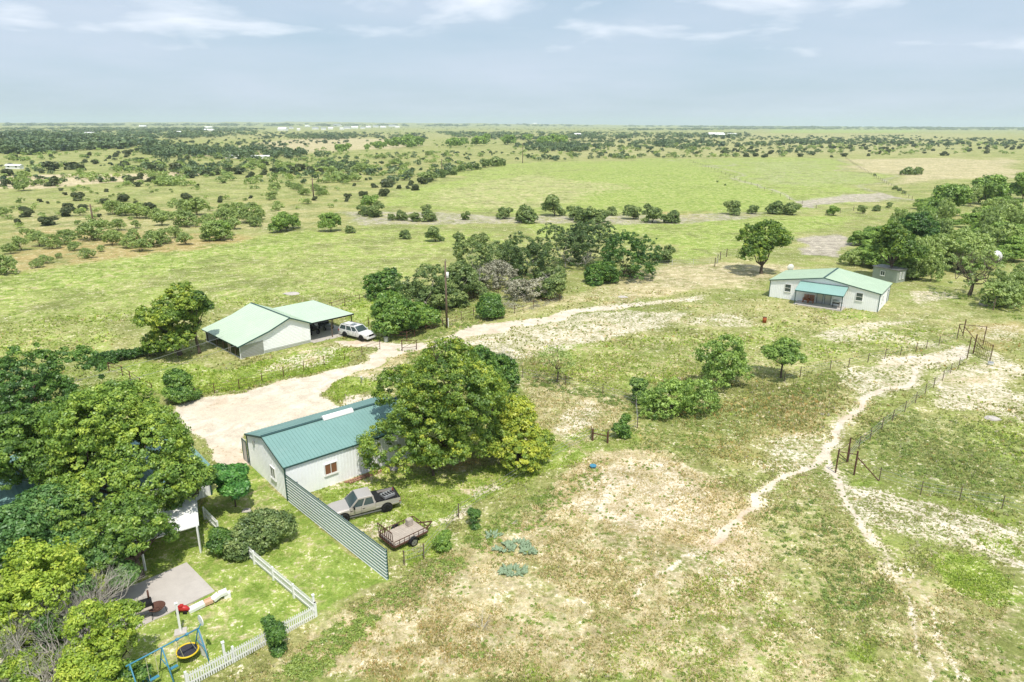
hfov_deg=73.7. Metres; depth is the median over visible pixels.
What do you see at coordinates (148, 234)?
mesquite bush
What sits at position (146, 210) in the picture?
mesquite bush
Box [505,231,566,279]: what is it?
thicket tree
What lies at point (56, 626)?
hackberry tree
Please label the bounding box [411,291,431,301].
thorn bush
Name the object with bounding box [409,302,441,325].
thicket tree
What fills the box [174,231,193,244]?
mesquite bush
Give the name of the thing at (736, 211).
thorn bush
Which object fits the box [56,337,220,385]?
overhead wire
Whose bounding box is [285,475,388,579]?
metal fence
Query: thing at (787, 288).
window
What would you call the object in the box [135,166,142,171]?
mesquite bush
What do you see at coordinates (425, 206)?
thorn bush
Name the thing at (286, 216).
pasture tree
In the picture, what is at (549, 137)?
pasture tree
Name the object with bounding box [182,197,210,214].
mesquite bush
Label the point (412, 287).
thicket tree
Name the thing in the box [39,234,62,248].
mesquite bush
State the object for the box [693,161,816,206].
wire fence
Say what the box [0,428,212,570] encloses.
ranch house
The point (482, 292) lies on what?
thorn bush
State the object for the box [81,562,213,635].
patio slab
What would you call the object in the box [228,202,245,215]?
mesquite bush
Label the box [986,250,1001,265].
windmill
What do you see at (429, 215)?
thorn bush
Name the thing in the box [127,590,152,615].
smoker grill
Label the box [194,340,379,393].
pipe fence
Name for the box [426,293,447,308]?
thorn bush
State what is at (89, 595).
bare tree
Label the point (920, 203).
pasture tree
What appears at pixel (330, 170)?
mesquite bush
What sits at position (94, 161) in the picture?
juniper bush
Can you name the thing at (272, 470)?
window
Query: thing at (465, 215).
thorn bush
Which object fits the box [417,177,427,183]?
juniper bush
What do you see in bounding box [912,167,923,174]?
thorn bush
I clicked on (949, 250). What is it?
mesquite bush
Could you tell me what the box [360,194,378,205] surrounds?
pasture tree
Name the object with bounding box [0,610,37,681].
bare tree
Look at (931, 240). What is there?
mesquite bush
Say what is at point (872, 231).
pasture tree
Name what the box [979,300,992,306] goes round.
water trough
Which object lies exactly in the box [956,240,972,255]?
pasture tree
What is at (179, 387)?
round shrub
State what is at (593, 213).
thorn bush
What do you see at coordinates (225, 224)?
pasture tree
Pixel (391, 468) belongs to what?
rock
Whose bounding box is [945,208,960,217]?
pasture tree
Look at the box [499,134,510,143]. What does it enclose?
pasture tree
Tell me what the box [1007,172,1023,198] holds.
pasture tree
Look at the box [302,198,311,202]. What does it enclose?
mesquite bush
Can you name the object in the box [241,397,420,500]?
workshop
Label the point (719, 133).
barn
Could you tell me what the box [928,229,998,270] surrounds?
mesquite tree
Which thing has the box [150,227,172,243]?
mesquite bush
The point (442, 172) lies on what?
thorn bush
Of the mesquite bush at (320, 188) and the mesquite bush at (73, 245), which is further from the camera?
the mesquite bush at (320, 188)
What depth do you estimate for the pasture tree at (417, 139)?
933.29 m
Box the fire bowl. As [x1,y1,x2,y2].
[148,601,167,619]
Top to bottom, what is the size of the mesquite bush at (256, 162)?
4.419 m
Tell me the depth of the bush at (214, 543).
49.02 m
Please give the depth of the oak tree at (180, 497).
51.29 m
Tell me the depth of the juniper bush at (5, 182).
329.55 m
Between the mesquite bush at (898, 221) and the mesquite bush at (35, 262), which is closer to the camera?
the mesquite bush at (35, 262)
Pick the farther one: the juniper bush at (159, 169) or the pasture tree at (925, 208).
the juniper bush at (159, 169)
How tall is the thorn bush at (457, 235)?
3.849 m
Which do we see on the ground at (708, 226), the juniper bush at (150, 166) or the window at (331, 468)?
the juniper bush at (150, 166)
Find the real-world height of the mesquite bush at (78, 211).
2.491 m
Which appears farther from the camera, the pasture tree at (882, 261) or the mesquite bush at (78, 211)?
the mesquite bush at (78, 211)
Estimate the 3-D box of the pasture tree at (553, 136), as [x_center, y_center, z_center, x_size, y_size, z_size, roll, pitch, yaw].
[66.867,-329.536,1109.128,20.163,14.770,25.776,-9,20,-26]
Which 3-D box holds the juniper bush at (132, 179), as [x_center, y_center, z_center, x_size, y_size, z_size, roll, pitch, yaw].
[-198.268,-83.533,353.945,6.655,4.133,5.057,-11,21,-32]
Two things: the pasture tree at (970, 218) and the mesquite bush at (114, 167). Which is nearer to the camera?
the pasture tree at (970, 218)
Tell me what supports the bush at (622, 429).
on the ground at (708, 226)
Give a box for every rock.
[241,508,250,512]
[283,292,299,294]
[388,466,398,470]
[984,415,1001,420]
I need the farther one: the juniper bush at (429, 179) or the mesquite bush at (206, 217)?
the juniper bush at (429, 179)
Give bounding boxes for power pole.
[444,259,448,327]
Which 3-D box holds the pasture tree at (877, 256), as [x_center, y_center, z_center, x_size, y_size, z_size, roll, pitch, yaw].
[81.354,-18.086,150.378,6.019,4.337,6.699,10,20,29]
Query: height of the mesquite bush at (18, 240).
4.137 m
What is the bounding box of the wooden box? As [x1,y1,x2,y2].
[405,517,412,526]
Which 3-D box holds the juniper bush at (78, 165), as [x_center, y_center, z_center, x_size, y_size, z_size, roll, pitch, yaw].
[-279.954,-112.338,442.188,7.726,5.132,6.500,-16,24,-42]
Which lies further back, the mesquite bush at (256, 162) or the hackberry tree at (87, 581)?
the mesquite bush at (256, 162)
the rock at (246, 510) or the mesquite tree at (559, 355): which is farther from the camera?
the mesquite tree at (559, 355)
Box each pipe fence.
[100,360,152,391]
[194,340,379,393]
[329,288,386,305]
[368,319,406,339]
[406,294,558,338]
[467,288,498,299]
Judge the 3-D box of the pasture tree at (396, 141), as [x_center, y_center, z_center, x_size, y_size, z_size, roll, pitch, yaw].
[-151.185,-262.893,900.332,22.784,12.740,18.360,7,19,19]
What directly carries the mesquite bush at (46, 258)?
on the ground at (708, 226)
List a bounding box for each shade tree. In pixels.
[0,482,100,591]
[66,532,142,595]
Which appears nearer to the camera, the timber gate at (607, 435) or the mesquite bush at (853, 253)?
the timber gate at (607, 435)
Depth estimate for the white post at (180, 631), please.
41.95 m
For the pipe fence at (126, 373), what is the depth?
83.65 m
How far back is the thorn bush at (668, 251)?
154.95 m
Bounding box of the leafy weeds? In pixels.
[0,238,1023,681]
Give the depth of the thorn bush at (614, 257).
154.83 m
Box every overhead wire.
[0,345,235,413]
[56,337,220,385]
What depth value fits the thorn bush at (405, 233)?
185.62 m
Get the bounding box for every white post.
[174,602,186,636]
[221,640,226,661]
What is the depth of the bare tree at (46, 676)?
36.35 m
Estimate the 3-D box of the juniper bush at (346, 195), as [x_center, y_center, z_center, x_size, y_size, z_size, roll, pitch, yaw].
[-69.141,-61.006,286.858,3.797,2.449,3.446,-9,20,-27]
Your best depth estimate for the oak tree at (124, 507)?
44.82 m
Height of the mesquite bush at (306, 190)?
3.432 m
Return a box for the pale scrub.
[0,128,1013,227]
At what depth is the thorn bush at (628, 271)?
140.67 m
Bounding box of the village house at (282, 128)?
[277,127,287,130]
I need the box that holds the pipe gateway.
[956,319,986,346]
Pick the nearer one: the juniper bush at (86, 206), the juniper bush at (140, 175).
the juniper bush at (86, 206)
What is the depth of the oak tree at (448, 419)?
58.74 m
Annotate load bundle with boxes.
[380,490,394,498]
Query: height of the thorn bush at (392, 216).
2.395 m
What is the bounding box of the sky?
[0,0,1023,126]
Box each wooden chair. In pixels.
[802,294,809,301]
[808,295,814,303]
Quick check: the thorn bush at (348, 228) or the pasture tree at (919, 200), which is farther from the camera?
the pasture tree at (919, 200)
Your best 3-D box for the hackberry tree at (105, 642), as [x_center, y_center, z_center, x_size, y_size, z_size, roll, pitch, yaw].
[-22.628,16.636,38.304,4.198,5.445,3.413,0,18,0]
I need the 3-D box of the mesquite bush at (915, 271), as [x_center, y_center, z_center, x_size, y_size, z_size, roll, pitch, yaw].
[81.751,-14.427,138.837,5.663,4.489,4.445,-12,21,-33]
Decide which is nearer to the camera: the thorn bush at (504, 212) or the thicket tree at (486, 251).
the thicket tree at (486, 251)
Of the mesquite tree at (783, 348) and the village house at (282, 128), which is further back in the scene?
the village house at (282, 128)
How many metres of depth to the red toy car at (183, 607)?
43.65 m
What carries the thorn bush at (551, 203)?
on the ground at (708, 226)
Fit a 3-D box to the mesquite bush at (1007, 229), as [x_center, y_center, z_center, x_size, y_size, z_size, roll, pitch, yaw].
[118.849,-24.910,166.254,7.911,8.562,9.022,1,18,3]
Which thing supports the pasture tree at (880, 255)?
on the ground at (708, 226)
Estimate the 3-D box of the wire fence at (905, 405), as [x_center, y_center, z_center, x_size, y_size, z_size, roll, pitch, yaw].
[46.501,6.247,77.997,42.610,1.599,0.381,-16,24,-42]
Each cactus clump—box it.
[485,529,503,538]
[491,540,516,552]
[497,562,527,576]
[501,537,530,549]
[519,544,537,554]
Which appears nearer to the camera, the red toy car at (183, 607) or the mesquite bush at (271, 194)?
the red toy car at (183, 607)
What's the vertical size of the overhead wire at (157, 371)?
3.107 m
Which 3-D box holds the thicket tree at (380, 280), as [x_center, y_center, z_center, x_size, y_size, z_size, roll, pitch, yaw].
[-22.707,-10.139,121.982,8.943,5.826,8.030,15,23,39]
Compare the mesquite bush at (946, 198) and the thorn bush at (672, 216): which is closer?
the thorn bush at (672, 216)
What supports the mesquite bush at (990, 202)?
on the ground at (708, 226)
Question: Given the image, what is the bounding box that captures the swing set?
[125,615,211,681]
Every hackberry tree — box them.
[0,535,106,644]
[0,580,46,662]
[0,645,55,681]
[27,610,68,672]
[50,639,103,681]
[58,571,97,631]
[59,597,145,659]
[81,655,136,681]
[116,658,153,681]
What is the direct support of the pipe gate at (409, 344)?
on the ground at (708, 226)
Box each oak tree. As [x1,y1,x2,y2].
[0,342,107,414]
[0,388,113,489]
[23,378,209,538]
[68,486,179,578]
[130,281,205,355]
[147,458,218,510]
[169,290,214,353]
[356,334,521,475]
[414,435,449,475]
[483,393,555,471]
[736,219,794,273]
[867,223,929,266]
[897,211,940,236]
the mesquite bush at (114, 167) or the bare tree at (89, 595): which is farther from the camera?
the mesquite bush at (114, 167)
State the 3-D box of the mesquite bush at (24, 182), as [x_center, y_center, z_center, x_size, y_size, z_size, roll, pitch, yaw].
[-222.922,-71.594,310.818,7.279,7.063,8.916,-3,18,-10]
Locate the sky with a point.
(886, 63)
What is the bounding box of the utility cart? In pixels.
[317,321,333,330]
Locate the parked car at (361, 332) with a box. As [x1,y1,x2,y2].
[338,321,375,341]
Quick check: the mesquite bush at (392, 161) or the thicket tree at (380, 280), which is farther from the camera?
the mesquite bush at (392, 161)
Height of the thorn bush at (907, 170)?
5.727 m
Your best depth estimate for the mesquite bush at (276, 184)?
325.70 m
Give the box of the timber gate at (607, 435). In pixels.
[592,429,608,442]
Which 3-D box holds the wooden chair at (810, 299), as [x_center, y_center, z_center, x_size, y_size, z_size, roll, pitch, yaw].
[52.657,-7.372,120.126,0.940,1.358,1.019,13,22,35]
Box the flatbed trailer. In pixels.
[377,516,431,547]
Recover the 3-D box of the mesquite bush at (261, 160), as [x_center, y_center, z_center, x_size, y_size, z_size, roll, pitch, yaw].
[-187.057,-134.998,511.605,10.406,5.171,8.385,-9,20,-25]
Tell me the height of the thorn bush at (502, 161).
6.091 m
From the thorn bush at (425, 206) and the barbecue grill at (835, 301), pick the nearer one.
the barbecue grill at (835, 301)
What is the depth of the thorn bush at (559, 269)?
135.63 m
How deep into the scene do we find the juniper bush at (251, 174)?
390.24 m
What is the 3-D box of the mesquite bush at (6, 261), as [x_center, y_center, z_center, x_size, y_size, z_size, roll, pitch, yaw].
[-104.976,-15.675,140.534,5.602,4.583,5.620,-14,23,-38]
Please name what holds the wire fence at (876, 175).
on the ground at (708, 226)
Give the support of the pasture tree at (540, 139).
on the ground at (708, 226)
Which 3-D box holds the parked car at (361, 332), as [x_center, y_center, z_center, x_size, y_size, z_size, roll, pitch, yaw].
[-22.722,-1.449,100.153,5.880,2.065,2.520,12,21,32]
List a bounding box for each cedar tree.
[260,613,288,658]
[462,344,520,410]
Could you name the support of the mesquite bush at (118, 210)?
on the ground at (708, 226)
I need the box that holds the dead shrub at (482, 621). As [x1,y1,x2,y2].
[469,610,490,628]
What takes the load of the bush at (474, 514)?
on the ground at (708, 226)
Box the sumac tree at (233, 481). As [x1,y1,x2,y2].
[212,462,251,506]
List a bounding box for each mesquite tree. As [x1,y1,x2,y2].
[538,344,581,381]
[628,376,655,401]
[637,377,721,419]
[692,333,754,387]
[760,337,808,377]
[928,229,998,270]
[932,250,1017,296]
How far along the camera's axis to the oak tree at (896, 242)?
136.12 m
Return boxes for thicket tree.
[361,267,407,299]
[369,291,427,335]
[390,263,463,308]
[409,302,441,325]
[431,262,480,293]
[448,236,500,281]
[475,293,506,317]
[477,259,518,288]
[486,239,523,270]
[501,276,546,300]
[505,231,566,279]
[535,221,598,267]
[535,273,567,298]
[560,219,618,264]
[583,260,620,286]
[599,229,662,279]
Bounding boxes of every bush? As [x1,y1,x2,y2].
[0,168,14,175]
[0,179,11,186]
[0,207,12,214]
[0,243,18,253]
[0,255,17,273]
[10,235,29,250]
[13,176,32,189]
[13,218,22,223]
[18,206,34,212]
[18,228,36,238]
[19,209,31,217]
[27,231,48,246]
[28,258,44,266]
[37,215,59,224]
[38,254,53,263]
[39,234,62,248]
[41,161,59,170]
[44,176,59,186]
[55,229,77,243]
[60,203,76,210]
[60,207,73,216]
[62,162,77,169]
[67,241,80,250]
[70,192,84,200]
[73,163,86,170]
[73,208,86,214]
[74,217,113,239]
[77,204,88,209]
[77,248,96,258]
[90,159,98,163]
[97,245,104,250]
[100,198,109,203]
[100,229,122,243]
[101,200,122,214]
[107,218,126,229]
[112,165,123,169]
[113,202,136,215]
[116,194,129,201]
[118,235,135,247]
[122,150,130,153]
[123,176,135,182]
[123,202,145,216]
[123,228,140,239]
[128,238,152,250]
[130,220,141,227]
[133,182,142,186]
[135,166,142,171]
[135,172,143,179]
[136,206,152,218]
[141,229,162,246]
[143,202,155,208]
[145,164,156,169]
[150,210,167,225]
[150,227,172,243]
[152,207,162,212]
[154,167,166,171]
[163,210,175,219]
[166,198,187,210]
[166,225,182,237]
[168,162,181,171]
[168,210,199,226]
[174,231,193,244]
[180,193,192,200]
[181,167,192,172]
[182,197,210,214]
[197,214,215,222]
[199,221,235,240]
[202,169,214,175]
[204,526,235,555]
[212,207,232,220]
[216,203,237,214]
[219,506,298,561]
[223,167,232,172]
[226,220,233,235]
[227,216,240,228]
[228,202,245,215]
[232,202,262,222]
[234,167,245,174]
[245,171,254,177]
[245,216,262,226]
[250,160,259,165]
[250,207,265,218]
[256,163,266,169]
[258,157,268,163]
[260,169,267,174]
[265,191,278,198]
[269,167,277,172]
[271,182,280,188]
[294,163,305,170]
[294,183,301,189]
[300,188,310,194]
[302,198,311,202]
[310,183,320,190]
[316,187,325,193]
[325,167,337,172]
[342,174,350,179]
[343,193,351,197]
[345,225,355,232]
[350,166,360,171]
[350,174,361,180]
[356,204,364,214]
[358,191,367,197]
[361,206,368,215]
[368,200,384,216]
[377,188,389,195]
[379,178,393,187]
[387,213,396,219]
[388,159,398,164]
[396,209,407,219]
[399,229,411,238]
[407,212,420,221]
[411,184,419,189]
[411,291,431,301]
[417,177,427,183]
[420,204,431,210]
[421,171,433,178]
[421,209,437,220]
[424,225,445,241]
[426,177,433,182]
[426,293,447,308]
[431,529,452,551]
[437,169,447,177]
[444,291,470,307]
[450,166,458,174]
[452,231,466,244]
[458,164,465,170]
[461,211,469,219]
[465,162,474,169]
[466,507,481,529]
[467,233,479,243]
[468,281,485,293]
[473,163,481,169]
[473,287,489,296]
[477,232,490,243]
[478,291,500,300]
[479,159,489,166]
[487,156,500,165]
[495,207,513,218]
[499,158,505,165]
[507,261,527,274]
[507,277,525,294]
[515,204,538,223]
[531,267,543,279]
[533,267,552,279]
[540,194,566,215]
[546,265,566,278]
[566,205,583,218]
[574,208,588,221]
[582,206,602,223]
[597,209,611,219]
[607,206,617,214]
[610,251,626,262]
[611,413,631,438]
[620,265,639,275]
[621,204,641,218]
[640,207,665,221]
[641,203,653,214]
[659,244,675,262]
[663,210,680,222]
[723,200,741,214]
[732,208,740,214]
[746,205,759,213]
[764,200,784,214]
[785,202,802,214]
[836,248,863,264]
[857,205,867,212]
[872,205,880,210]
[880,220,908,241]
[889,207,910,220]
[894,252,925,264]
[899,167,912,174]
[899,213,910,220]
[904,260,926,279]
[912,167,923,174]
[914,237,934,260]
[916,209,940,226]
[917,235,936,254]
[920,253,946,281]
[930,217,953,233]
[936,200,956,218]
[938,197,955,207]
[943,247,966,268]
[952,225,970,239]
[967,184,983,205]
[972,207,982,212]
[974,223,992,233]
[977,205,1005,226]
[977,281,1023,309]
[980,198,997,207]
[984,222,1022,247]
[987,270,1023,287]
[996,198,1007,204]
[996,283,1023,304]
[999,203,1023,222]
[1001,272,1023,299]
[1005,198,1019,205]
[1011,211,1023,223]
[1013,262,1023,271]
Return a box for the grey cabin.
[872,264,907,282]
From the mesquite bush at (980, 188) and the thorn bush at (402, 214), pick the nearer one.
the thorn bush at (402, 214)
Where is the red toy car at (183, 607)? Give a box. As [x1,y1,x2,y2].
[175,604,189,614]
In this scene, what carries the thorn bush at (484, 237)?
on the ground at (708, 226)
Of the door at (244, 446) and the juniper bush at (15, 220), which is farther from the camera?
the juniper bush at (15, 220)
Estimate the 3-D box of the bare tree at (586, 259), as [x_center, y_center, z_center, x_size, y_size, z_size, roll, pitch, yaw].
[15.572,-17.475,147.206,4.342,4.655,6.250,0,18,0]
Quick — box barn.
[707,132,724,134]
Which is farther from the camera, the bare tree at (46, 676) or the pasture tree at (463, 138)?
the pasture tree at (463, 138)
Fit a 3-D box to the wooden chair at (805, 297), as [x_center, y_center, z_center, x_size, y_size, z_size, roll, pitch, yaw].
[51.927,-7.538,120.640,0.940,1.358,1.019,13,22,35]
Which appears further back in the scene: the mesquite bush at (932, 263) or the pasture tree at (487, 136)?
the pasture tree at (487, 136)
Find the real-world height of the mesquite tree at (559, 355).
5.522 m
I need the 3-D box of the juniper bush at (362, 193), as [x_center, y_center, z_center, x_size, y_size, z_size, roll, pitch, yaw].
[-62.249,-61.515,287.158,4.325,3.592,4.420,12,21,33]
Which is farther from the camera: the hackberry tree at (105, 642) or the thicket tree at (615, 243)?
the thicket tree at (615, 243)
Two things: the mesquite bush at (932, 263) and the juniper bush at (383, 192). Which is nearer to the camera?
the mesquite bush at (932, 263)
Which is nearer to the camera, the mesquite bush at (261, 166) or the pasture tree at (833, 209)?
the pasture tree at (833, 209)
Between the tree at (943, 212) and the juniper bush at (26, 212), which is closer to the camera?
the tree at (943, 212)
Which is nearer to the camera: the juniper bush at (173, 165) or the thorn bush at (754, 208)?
the thorn bush at (754, 208)
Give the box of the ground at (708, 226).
[0,122,1023,681]
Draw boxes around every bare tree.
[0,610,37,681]
[2,584,75,648]
[11,584,147,674]
[16,642,71,681]
[34,565,137,651]
[45,551,143,611]
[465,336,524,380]
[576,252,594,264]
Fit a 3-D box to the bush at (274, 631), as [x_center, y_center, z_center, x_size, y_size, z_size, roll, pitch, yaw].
[-14.054,17.429,40.418,1.583,2.712,1.532,0,18,0]
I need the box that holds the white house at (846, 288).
[768,268,892,311]
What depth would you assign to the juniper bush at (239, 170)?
413.63 m
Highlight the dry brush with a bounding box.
[374,293,563,316]
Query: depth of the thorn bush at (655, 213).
217.59 m
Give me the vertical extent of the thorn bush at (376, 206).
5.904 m
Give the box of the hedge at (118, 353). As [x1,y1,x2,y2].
[90,344,165,363]
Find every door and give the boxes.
[241,438,248,462]
[816,294,823,302]
[823,295,831,304]
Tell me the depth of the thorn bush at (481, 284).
126.33 m
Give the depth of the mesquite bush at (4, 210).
228.64 m
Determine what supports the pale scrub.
on the ground at (708, 226)
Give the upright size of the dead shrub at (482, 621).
1.168 m
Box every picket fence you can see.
[183,602,316,681]
[202,506,218,527]
[235,541,316,616]
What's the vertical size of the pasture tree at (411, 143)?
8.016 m
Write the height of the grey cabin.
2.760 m
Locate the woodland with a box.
[0,123,1023,182]
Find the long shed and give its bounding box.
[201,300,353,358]
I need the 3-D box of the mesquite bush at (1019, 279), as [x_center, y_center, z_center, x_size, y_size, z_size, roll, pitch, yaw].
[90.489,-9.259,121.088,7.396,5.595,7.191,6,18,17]
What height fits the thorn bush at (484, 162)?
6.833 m
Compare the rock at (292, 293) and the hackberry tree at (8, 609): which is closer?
the hackberry tree at (8, 609)
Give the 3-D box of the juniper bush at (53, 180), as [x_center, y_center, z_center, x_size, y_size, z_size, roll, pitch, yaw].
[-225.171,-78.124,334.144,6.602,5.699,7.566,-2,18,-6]
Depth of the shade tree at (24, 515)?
43.27 m
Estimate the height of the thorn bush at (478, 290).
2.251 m
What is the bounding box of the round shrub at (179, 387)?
[161,368,202,402]
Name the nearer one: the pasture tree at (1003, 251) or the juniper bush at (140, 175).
the pasture tree at (1003, 251)
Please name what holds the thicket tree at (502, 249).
on the ground at (708, 226)
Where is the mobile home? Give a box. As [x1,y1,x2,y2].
[4,164,24,168]
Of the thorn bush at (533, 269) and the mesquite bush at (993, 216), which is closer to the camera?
the thorn bush at (533, 269)
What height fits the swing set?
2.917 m
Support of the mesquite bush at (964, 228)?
on the ground at (708, 226)
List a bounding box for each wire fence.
[403,368,637,564]
[646,259,717,264]
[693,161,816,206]
[784,331,958,380]
[845,157,912,197]
[848,353,965,461]
[879,467,1023,509]
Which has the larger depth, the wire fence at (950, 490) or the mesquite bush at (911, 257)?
the mesquite bush at (911, 257)
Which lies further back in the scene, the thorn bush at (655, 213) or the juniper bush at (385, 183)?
the juniper bush at (385, 183)
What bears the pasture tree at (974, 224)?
on the ground at (708, 226)
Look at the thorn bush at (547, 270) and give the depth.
136.61 m
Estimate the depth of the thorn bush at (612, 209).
235.05 m
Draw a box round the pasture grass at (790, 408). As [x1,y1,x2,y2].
[0,286,1023,481]
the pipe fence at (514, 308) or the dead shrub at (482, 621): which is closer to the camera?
the dead shrub at (482, 621)
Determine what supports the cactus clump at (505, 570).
on the ground at (708, 226)
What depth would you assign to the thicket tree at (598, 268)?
133.66 m
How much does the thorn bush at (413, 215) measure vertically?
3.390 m
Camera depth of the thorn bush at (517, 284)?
125.85 m
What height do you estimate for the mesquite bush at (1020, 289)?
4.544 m
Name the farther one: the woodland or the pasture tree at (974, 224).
the woodland
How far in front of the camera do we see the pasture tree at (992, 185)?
268.62 m
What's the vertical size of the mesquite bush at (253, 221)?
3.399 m
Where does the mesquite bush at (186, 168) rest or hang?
on the ground at (708, 226)
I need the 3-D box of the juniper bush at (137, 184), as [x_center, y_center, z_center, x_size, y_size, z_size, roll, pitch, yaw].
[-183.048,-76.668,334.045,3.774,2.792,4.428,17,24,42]
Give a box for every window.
[269,465,276,481]
[324,460,337,476]
[784,284,791,292]
[855,292,863,301]
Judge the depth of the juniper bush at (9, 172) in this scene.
393.19 m
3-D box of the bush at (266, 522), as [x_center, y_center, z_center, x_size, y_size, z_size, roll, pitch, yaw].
[-18.723,14.075,50.358,3.647,3.056,5.523,13,22,35]
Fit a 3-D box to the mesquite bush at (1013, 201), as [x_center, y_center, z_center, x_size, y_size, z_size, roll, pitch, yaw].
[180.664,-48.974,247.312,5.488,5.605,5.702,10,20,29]
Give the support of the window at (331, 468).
in the workshop
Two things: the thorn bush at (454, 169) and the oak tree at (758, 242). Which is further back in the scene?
the thorn bush at (454, 169)
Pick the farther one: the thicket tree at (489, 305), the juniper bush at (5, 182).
the juniper bush at (5, 182)
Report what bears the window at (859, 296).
in the white house at (846, 288)
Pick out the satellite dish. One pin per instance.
(790, 267)
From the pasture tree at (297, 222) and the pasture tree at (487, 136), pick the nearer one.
the pasture tree at (297, 222)
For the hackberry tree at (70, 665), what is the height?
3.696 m
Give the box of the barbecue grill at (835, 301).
[832,299,842,307]
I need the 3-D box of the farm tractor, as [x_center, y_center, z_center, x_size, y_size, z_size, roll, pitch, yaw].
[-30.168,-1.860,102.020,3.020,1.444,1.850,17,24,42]
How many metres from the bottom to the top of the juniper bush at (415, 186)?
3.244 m
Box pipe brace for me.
[835,437,878,480]
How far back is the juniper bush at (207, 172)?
400.33 m
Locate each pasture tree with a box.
[205,219,230,239]
[267,216,288,232]
[276,211,296,230]
[290,215,300,227]
[316,212,341,231]
[337,144,346,151]
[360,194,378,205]
[374,141,380,147]
[384,138,391,144]
[390,137,405,145]
[405,136,422,144]
[406,141,416,146]
[449,137,462,145]
[460,137,468,143]
[470,135,487,143]
[482,133,490,141]
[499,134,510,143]
[503,135,516,142]
[522,134,532,139]
[536,137,548,143]
[538,136,551,142]
[549,134,557,142]
[554,136,567,142]
[825,205,840,214]
[846,230,867,244]
[856,239,879,249]
[858,247,883,264]
[861,233,876,242]
[861,248,895,258]
[864,230,878,239]
[865,225,882,232]
[868,251,887,261]
[876,256,903,264]
[890,255,925,277]
[913,198,930,206]
[914,201,928,209]
[917,205,932,211]
[927,183,973,208]
[940,218,959,227]
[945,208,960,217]
[955,256,980,272]
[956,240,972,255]
[958,212,987,224]
[969,222,980,228]
[970,174,1009,200]
[971,227,985,245]
[992,222,1023,233]
[997,248,1013,260]
[998,235,1023,249]
[998,243,1023,261]
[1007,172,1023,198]
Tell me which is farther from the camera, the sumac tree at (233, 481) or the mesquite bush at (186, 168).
the mesquite bush at (186, 168)
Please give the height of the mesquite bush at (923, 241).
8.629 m
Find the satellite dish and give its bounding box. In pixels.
[787,264,793,269]
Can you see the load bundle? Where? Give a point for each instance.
(387, 494)
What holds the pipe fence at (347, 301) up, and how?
on the ground at (708, 226)
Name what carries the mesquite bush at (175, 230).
on the ground at (708, 226)
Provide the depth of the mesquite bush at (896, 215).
203.07 m
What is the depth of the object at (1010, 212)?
210.61 m
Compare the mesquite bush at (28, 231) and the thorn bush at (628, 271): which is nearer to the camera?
the thorn bush at (628, 271)
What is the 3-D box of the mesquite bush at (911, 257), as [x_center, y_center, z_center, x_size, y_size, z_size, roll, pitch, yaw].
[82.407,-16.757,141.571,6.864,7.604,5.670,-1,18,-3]
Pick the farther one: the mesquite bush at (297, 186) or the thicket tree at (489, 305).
the mesquite bush at (297, 186)
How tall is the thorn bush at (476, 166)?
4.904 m
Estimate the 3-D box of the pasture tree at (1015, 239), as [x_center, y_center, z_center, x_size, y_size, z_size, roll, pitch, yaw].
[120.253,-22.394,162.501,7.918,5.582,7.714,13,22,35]
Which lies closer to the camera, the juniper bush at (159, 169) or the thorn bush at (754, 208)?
the thorn bush at (754, 208)
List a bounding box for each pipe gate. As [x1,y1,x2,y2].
[401,340,416,350]
[967,334,993,360]
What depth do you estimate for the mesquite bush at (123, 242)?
170.32 m
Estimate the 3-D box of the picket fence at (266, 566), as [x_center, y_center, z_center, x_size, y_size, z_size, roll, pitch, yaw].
[-16.394,15.970,46.834,10.797,1.155,0.155,16,23,40]
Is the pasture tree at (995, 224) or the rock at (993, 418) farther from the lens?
the pasture tree at (995, 224)
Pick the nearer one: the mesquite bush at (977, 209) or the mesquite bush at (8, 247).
the mesquite bush at (8, 247)
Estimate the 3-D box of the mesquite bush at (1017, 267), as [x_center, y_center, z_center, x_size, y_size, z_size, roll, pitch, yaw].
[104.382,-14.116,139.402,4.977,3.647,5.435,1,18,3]
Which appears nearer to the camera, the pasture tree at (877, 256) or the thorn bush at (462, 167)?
the pasture tree at (877, 256)
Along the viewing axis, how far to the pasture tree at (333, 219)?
196.92 m
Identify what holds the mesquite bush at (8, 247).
on the ground at (708, 226)
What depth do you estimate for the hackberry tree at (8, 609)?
38.36 m
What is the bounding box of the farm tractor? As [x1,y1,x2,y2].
[309,323,319,334]
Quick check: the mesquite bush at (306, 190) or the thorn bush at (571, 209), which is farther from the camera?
the mesquite bush at (306, 190)
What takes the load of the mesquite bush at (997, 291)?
on the ground at (708, 226)
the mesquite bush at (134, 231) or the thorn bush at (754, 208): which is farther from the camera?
the thorn bush at (754, 208)
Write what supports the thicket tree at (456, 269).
on the ground at (708, 226)
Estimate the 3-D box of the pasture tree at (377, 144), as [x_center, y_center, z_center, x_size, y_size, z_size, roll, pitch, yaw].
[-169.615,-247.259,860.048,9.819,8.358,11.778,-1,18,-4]
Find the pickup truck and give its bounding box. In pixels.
[327,486,400,520]
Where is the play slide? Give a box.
[188,588,230,613]
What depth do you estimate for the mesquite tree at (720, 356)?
80.41 m
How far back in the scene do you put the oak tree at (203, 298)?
91.01 m

